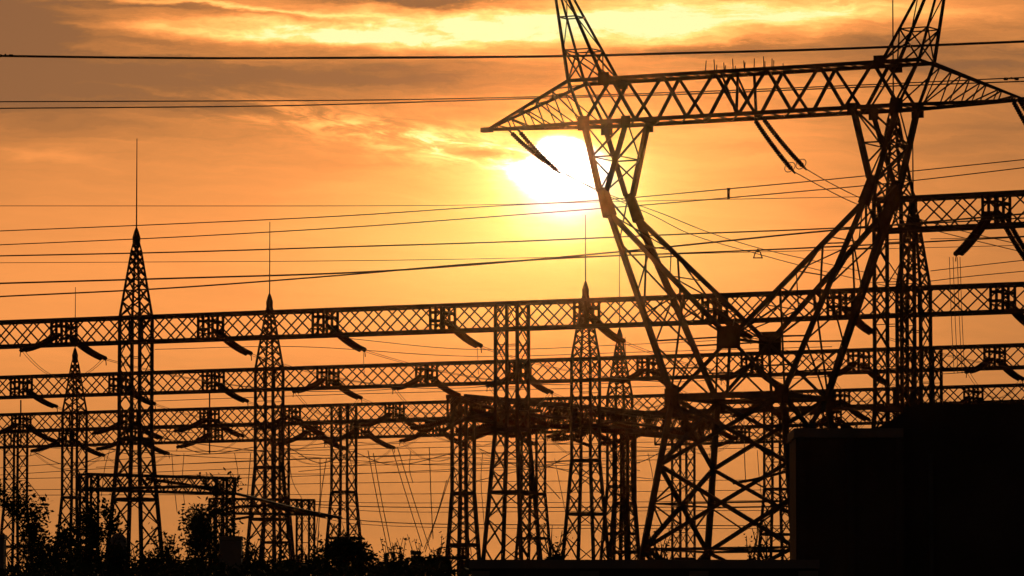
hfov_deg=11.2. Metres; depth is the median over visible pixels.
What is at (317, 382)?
insulator string
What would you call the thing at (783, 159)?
insulator string
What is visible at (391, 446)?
jumper wire
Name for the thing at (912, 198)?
substation gantry
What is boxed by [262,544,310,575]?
shrub
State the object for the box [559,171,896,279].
conductor
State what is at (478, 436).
insulator string
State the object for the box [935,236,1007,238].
overhead wire
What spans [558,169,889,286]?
conductor
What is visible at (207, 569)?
shrub
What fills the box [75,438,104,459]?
insulator string
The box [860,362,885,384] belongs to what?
insulator string
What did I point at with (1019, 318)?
insulator string
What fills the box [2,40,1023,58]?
overhead wire
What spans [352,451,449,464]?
overhead wire
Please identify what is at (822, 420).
insulator string
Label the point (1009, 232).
insulator string
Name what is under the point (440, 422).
insulator string
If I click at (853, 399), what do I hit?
jumper wire
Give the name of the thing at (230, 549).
pillar
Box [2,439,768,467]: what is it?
overhead wire
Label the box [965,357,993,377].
insulator string
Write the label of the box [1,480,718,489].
overhead wire
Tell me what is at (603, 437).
insulator string
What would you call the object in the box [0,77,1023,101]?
overhead wire
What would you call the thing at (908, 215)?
conductor
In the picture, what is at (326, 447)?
overhead wire
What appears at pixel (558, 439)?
insulator string
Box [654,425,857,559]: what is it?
substation gantry
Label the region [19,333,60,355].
insulator string
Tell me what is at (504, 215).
overhead wire
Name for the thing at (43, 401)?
insulator string
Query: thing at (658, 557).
shrub
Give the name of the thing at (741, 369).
insulator string
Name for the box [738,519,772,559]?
shrub
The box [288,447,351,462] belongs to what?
overhead wire
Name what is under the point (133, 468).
jumper wire
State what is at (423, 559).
shrub
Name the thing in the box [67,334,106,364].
insulator string
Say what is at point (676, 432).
insulator string
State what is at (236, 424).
conductor
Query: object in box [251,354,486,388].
conductor
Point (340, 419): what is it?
substation gantry
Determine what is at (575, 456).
jumper wire
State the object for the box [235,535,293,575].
shrub
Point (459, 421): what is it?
busbar
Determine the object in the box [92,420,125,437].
insulator string
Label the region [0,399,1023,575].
substation gantry
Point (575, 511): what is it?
overhead wire
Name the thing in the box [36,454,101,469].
jumper wire
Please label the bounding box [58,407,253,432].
conductor
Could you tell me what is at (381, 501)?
down lead
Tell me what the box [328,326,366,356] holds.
insulator string
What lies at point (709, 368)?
conductor
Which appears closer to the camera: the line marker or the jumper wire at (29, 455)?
the line marker
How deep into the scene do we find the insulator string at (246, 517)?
303.05 m
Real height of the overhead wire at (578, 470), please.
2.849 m
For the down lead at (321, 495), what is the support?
hanging from the substation gantry at (340, 419)
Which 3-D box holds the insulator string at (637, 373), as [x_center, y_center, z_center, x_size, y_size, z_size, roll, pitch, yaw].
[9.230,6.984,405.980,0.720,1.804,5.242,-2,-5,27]
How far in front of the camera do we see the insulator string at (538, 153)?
309.21 m
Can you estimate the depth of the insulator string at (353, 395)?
425.08 m
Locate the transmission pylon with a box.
[480,0,1023,559]
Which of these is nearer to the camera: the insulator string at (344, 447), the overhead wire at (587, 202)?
the overhead wire at (587, 202)
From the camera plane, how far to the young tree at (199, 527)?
100.71 m
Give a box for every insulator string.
[0,423,18,434]
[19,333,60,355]
[23,424,56,445]
[24,388,57,411]
[30,438,65,454]
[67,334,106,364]
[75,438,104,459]
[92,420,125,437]
[96,436,126,452]
[122,385,156,409]
[134,423,162,442]
[135,436,169,457]
[145,477,217,491]
[174,418,206,435]
[176,434,210,451]
[212,419,243,440]
[213,328,252,360]
[216,383,248,403]
[218,504,266,509]
[229,515,253,519]
[257,415,288,429]
[267,504,325,517]
[275,431,309,446]
[292,378,325,396]
[294,417,324,438]
[318,435,345,448]
[324,429,354,447]
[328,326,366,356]
[330,379,362,403]
[360,413,392,430]
[362,430,394,452]
[391,375,424,393]
[397,413,427,432]
[399,428,432,445]
[410,411,463,430]
[429,375,460,400]
[437,428,469,450]
[445,320,482,352]
[455,414,511,433]
[468,431,492,440]
[473,407,530,425]
[485,372,514,388]
[508,130,549,166]
[509,421,552,437]
[517,129,559,173]
[521,415,574,429]
[522,373,553,397]
[546,430,569,441]
[551,423,605,441]
[559,431,588,446]
[569,416,625,433]
[589,315,625,347]
[592,433,611,440]
[601,429,645,445]
[614,419,660,437]
[615,368,646,387]
[643,406,667,422]
[650,370,679,393]
[661,424,711,441]
[706,420,737,443]
[710,435,738,450]
[716,312,752,339]
[720,365,750,384]
[731,404,759,420]
[733,471,784,484]
[752,117,794,173]
[754,370,782,384]
[761,116,805,169]
[769,404,792,426]
[803,416,826,427]
[809,400,838,418]
[827,362,857,377]
[834,417,852,427]
[841,400,870,422]
[842,307,872,334]
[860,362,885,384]
[953,211,993,260]
[956,396,972,403]
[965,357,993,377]
[996,358,1023,384]
[998,213,1023,260]
[1004,300,1023,325]
[1011,98,1023,124]
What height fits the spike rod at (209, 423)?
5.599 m
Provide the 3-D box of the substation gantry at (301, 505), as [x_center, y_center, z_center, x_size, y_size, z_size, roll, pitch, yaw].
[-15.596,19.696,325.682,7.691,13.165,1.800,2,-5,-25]
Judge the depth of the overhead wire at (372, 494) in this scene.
510.72 m
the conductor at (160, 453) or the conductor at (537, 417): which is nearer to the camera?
the conductor at (537, 417)
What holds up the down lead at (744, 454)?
hanging from the substation gantry at (340, 419)
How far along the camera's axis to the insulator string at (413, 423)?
479.19 m
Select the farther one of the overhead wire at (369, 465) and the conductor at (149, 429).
the overhead wire at (369, 465)
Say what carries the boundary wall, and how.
on the ground
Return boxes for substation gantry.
[0,147,1023,562]
[0,215,1023,568]
[0,253,1023,564]
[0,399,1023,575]
[78,473,236,556]
[208,497,315,575]
[445,394,712,575]
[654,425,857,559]
[865,0,1023,427]
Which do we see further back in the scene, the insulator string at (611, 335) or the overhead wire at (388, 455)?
the overhead wire at (388, 455)
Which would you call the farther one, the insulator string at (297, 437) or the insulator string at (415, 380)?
the insulator string at (297, 437)
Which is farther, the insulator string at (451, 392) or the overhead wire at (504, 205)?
the insulator string at (451, 392)
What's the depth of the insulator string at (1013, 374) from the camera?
398.38 m
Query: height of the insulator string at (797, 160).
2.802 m
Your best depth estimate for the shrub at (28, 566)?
83.86 m
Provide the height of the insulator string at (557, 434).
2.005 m
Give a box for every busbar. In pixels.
[92,485,342,518]
[440,409,539,433]
[468,423,699,440]
[479,405,672,430]
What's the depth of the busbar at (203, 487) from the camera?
288.88 m
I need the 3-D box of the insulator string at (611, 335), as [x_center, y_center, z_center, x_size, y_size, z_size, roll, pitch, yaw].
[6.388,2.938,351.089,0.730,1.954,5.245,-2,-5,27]
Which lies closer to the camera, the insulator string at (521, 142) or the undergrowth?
the undergrowth
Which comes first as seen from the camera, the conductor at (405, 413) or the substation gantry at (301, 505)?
the substation gantry at (301, 505)
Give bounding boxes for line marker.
[727,189,729,199]
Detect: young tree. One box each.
[0,478,127,571]
[7,528,71,571]
[136,522,200,573]
[147,467,258,574]
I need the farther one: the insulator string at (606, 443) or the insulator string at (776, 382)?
the insulator string at (606, 443)
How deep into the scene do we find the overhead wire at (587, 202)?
370.24 m
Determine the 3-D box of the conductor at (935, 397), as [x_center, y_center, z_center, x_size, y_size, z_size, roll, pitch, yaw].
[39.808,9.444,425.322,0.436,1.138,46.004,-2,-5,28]
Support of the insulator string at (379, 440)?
attached to the substation gantry at (529, 539)
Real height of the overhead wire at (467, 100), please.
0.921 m
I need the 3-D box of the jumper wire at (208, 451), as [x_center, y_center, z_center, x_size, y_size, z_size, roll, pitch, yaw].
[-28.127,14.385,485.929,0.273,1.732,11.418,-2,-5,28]
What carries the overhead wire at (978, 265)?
attached to the substation gantry at (140, 319)
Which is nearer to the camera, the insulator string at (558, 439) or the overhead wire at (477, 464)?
the insulator string at (558, 439)
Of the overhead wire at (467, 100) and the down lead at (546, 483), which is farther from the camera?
the down lead at (546, 483)
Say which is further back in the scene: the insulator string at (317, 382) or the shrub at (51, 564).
the insulator string at (317, 382)
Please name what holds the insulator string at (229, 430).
attached to the substation gantry at (340, 419)
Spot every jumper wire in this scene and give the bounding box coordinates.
[0,442,52,456]
[24,354,103,378]
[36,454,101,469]
[95,435,155,453]
[98,450,166,468]
[179,435,235,451]
[259,431,321,449]
[284,449,344,463]
[295,393,357,415]
[363,427,425,447]
[394,389,456,413]
[488,387,549,410]
[549,438,605,457]
[619,385,662,407]
[835,382,884,401]
[967,373,1021,397]
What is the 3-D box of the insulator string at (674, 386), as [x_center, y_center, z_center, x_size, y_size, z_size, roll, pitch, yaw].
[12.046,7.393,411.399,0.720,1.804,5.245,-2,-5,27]
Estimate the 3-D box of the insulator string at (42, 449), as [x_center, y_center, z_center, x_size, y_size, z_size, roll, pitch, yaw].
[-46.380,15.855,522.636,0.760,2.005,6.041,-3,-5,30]
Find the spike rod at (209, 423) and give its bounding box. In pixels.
[209,393,209,452]
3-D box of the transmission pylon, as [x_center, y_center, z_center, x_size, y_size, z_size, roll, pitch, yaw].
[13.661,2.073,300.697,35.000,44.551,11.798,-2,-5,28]
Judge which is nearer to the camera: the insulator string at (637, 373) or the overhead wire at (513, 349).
the insulator string at (637, 373)
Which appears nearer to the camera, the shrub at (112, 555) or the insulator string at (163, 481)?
the shrub at (112, 555)
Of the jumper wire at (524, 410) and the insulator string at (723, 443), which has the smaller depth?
the jumper wire at (524, 410)
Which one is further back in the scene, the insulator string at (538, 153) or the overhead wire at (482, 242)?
the overhead wire at (482, 242)
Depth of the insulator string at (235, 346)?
364.78 m
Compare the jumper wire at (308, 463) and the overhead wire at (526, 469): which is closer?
the overhead wire at (526, 469)
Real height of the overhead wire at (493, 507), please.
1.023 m
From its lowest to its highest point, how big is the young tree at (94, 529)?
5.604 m
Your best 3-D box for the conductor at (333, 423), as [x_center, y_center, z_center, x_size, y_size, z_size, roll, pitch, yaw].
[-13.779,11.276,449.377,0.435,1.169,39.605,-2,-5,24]
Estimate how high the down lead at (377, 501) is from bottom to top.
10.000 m
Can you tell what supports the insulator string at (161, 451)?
attached to the substation gantry at (529, 539)
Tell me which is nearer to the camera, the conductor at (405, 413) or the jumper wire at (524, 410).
the jumper wire at (524, 410)
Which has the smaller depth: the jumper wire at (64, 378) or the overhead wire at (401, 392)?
the jumper wire at (64, 378)
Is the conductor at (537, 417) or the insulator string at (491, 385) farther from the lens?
the conductor at (537, 417)
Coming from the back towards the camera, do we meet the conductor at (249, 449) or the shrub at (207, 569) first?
the conductor at (249, 449)
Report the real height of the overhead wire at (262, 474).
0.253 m
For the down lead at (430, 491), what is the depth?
463.22 m
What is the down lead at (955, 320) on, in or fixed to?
hanging from the substation gantry at (140, 319)
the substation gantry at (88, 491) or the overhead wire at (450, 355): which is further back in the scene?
the overhead wire at (450, 355)
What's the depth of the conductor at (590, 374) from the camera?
375.70 m
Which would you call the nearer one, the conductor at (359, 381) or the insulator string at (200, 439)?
the conductor at (359, 381)
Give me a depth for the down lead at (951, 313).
332.63 m
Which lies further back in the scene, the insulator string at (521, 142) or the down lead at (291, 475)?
the down lead at (291, 475)
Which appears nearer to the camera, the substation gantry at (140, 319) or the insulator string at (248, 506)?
the insulator string at (248, 506)
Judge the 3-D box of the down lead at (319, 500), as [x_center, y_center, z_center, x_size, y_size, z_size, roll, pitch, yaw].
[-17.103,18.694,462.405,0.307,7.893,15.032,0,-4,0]
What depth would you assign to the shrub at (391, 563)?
86.04 m
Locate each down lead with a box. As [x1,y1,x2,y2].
[246,453,250,511]
[288,452,301,498]
[315,466,320,537]
[317,458,326,538]
[349,453,360,533]
[368,451,389,557]
[373,453,391,551]
[392,448,422,546]
[397,447,429,548]
[424,480,446,548]
[425,476,449,551]
[429,448,432,535]
[481,453,483,518]
[538,464,559,498]
[554,458,564,508]
[744,426,745,479]
[949,257,953,366]
[953,261,957,371]
[957,257,961,366]
[960,263,964,372]
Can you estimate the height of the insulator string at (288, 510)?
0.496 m
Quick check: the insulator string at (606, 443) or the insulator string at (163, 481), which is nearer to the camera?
the insulator string at (163, 481)
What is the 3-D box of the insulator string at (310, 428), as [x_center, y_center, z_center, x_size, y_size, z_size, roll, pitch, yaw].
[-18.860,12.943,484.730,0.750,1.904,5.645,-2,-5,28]
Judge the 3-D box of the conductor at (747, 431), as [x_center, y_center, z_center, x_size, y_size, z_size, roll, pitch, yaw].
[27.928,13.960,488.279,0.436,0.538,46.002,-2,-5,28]
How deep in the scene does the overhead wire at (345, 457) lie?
512.09 m
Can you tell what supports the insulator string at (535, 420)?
attached to the substation gantry at (455, 413)
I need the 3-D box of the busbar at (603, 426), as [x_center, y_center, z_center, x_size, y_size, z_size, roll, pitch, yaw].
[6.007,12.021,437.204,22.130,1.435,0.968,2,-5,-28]
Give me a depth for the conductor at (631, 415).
432.12 m
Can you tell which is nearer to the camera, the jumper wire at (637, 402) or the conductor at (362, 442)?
the jumper wire at (637, 402)
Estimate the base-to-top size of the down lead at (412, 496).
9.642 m
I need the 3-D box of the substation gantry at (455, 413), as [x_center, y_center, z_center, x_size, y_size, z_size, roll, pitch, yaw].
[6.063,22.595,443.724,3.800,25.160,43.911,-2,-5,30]
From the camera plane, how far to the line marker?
331.03 m
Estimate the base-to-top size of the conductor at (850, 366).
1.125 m
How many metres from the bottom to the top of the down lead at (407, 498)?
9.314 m
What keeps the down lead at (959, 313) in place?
hanging from the substation gantry at (140, 319)
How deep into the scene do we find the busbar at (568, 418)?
434.00 m
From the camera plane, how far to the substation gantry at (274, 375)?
414.87 m
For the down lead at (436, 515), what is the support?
hanging from the substation gantry at (340, 419)
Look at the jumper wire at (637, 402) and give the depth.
406.96 m
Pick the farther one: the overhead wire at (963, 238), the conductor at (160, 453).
the conductor at (160, 453)
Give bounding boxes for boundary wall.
[469,560,819,575]
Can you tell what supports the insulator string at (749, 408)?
attached to the substation gantry at (340, 419)
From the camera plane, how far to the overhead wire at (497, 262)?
310.13 m
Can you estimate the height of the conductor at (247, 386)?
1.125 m
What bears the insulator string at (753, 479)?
attached to the substation gantry at (140, 319)
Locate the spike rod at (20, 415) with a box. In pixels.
[20,400,21,432]
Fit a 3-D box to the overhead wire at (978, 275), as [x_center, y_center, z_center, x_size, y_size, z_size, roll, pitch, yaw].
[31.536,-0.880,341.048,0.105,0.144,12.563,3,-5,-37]
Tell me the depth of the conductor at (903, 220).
311.72 m
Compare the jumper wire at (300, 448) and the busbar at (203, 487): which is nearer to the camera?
the busbar at (203, 487)
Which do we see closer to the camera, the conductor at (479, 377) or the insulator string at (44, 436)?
the conductor at (479, 377)
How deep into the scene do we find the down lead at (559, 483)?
449.34 m
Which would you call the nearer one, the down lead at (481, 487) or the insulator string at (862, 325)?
the insulator string at (862, 325)
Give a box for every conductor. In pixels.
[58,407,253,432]
[58,441,249,458]
[107,359,396,391]
[155,404,354,429]
[163,438,398,456]
[243,436,325,445]
[249,401,445,427]
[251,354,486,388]
[324,434,400,443]
[360,398,478,425]
[365,350,618,384]
[461,396,645,422]
[479,346,722,381]
[552,393,733,420]
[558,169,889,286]
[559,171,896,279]
[621,342,828,378]
[681,390,811,417]
[707,424,777,436]
[748,338,965,374]
[790,389,895,414]
[794,171,1023,252]
[805,168,1023,245]
[877,333,1023,368]
[891,384,960,403]
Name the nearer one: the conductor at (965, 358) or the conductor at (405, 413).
the conductor at (965, 358)
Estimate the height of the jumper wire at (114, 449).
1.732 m
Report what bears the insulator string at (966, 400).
attached to the substation gantry at (340, 419)
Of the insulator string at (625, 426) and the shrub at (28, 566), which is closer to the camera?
the shrub at (28, 566)
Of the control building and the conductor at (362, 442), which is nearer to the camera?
the control building
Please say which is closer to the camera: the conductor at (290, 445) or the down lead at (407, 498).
the down lead at (407, 498)
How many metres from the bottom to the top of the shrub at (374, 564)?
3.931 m
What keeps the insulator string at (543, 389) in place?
attached to the substation gantry at (274, 375)
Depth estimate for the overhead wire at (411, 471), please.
509.02 m
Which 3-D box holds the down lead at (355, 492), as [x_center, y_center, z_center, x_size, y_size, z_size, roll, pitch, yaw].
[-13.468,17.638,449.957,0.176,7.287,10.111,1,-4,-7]
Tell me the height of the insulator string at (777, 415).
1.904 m
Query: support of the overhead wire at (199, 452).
attached to the substation gantry at (340, 419)
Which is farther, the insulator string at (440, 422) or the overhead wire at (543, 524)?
the overhead wire at (543, 524)
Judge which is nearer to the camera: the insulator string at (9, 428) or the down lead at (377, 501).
the down lead at (377, 501)
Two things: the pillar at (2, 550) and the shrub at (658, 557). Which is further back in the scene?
the pillar at (2, 550)
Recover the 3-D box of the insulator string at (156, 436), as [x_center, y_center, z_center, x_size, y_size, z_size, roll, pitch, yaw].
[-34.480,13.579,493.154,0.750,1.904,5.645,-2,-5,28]
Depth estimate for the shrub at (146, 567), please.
88.06 m
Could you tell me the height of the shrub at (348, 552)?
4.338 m
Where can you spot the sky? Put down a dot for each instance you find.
(63, 167)
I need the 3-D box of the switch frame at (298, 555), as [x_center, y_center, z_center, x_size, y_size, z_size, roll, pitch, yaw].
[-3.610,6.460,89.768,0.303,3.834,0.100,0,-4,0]
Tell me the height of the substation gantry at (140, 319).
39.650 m
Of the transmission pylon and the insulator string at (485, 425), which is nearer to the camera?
the transmission pylon
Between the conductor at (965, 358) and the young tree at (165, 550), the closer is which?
the young tree at (165, 550)
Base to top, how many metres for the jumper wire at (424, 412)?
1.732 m
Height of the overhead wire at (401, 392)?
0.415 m
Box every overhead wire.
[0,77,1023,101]
[0,81,1023,108]
[0,159,1023,230]
[0,167,1023,244]
[0,213,1023,283]
[0,217,1023,256]
[0,236,1023,296]
[0,245,1012,262]
[0,441,683,451]
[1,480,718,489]
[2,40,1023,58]
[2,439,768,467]
[3,447,782,474]
[3,490,736,495]
[12,469,523,478]
[32,451,114,464]
[107,451,691,466]
[121,459,692,473]
[134,463,630,480]
[155,346,831,356]
[155,433,253,453]
[162,386,664,400]
[244,334,757,349]
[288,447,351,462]
[298,454,665,464]
[298,457,639,471]
[303,504,733,507]
[310,500,782,502]
[320,507,765,511]
[325,518,786,528]
[326,516,788,525]
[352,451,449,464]
[368,196,883,205]
[469,460,568,482]
[480,449,569,470]
[480,459,650,478]
[931,260,1022,270]
[932,271,1023,280]
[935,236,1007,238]
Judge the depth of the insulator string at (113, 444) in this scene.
517.63 m
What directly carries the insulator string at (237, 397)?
attached to the substation gantry at (274, 375)
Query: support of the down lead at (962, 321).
hanging from the substation gantry at (140, 319)
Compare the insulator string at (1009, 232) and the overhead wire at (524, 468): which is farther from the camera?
the overhead wire at (524, 468)
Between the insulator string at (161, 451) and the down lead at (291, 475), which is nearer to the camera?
the down lead at (291, 475)
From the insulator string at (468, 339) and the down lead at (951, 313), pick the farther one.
the insulator string at (468, 339)
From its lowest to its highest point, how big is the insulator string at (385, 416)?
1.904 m
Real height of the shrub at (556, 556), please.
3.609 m
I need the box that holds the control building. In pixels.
[787,404,1023,575]
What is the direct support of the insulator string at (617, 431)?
attached to the substation gantry at (455, 413)
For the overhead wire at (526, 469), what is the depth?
473.63 m
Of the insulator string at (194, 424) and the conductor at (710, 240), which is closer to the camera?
the conductor at (710, 240)
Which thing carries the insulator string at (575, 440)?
attached to the substation gantry at (455, 413)
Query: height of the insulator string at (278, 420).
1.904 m
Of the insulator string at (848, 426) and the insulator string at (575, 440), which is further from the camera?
the insulator string at (848, 426)
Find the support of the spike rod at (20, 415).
attached to the substation gantry at (340, 419)
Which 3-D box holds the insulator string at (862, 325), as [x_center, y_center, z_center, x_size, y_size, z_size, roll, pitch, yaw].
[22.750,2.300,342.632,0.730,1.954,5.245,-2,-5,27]
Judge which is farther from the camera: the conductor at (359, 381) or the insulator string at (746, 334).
the conductor at (359, 381)
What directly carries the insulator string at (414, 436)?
attached to the substation gantry at (529, 539)
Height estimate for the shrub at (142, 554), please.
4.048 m
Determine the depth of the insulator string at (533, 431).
444.21 m
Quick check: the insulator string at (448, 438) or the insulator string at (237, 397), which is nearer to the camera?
the insulator string at (237, 397)
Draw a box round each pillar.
[0,535,6,568]
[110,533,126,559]
[219,536,242,574]
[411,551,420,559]
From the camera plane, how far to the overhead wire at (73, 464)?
474.77 m
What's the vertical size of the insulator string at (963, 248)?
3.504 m
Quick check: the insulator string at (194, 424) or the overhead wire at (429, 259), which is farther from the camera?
the insulator string at (194, 424)
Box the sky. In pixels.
[0,0,1023,575]
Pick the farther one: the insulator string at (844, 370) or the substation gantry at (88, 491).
the insulator string at (844, 370)
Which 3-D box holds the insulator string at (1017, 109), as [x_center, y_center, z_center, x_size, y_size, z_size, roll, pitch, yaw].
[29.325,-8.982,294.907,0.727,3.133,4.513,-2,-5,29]
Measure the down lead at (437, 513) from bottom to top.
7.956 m
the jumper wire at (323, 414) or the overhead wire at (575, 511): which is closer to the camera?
the jumper wire at (323, 414)
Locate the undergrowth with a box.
[0,557,470,575]
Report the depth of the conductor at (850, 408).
423.71 m
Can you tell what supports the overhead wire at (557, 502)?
on the substation gantry at (529, 539)
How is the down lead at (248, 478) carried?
hanging from the substation gantry at (340, 419)
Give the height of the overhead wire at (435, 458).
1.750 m
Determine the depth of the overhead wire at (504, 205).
330.74 m
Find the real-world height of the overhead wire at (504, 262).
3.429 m
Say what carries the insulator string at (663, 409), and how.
attached to the substation gantry at (340, 419)
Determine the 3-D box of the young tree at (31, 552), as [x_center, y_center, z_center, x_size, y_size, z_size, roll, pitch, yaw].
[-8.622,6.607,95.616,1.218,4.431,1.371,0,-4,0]
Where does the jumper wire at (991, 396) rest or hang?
hanging from the insulator string at (1013, 374)
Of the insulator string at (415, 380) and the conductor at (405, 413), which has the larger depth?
the conductor at (405, 413)
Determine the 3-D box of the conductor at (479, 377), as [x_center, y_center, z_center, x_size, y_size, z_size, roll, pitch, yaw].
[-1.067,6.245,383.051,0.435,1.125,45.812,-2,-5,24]
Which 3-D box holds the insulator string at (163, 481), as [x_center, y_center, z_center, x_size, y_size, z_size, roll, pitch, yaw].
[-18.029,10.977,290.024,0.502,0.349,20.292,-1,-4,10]
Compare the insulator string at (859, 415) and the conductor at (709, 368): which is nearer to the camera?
the conductor at (709, 368)
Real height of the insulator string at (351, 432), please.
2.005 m
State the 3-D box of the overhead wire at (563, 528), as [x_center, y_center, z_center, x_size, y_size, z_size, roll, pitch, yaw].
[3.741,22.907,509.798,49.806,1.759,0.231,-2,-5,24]
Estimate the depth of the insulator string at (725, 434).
492.95 m
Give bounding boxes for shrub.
[0,539,77,575]
[33,543,87,573]
[57,524,130,575]
[100,538,154,575]
[119,533,196,575]
[174,542,231,575]
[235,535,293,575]
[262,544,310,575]
[305,521,381,575]
[356,549,401,575]
[380,537,421,575]
[407,531,455,575]
[535,523,572,559]
[647,523,682,559]
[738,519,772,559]
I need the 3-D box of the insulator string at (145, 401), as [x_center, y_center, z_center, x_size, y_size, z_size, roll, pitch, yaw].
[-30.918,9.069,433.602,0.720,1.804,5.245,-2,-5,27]
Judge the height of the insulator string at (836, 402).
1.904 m
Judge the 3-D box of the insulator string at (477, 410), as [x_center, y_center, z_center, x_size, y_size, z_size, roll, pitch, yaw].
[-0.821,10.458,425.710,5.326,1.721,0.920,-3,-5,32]
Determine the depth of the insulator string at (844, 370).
398.19 m

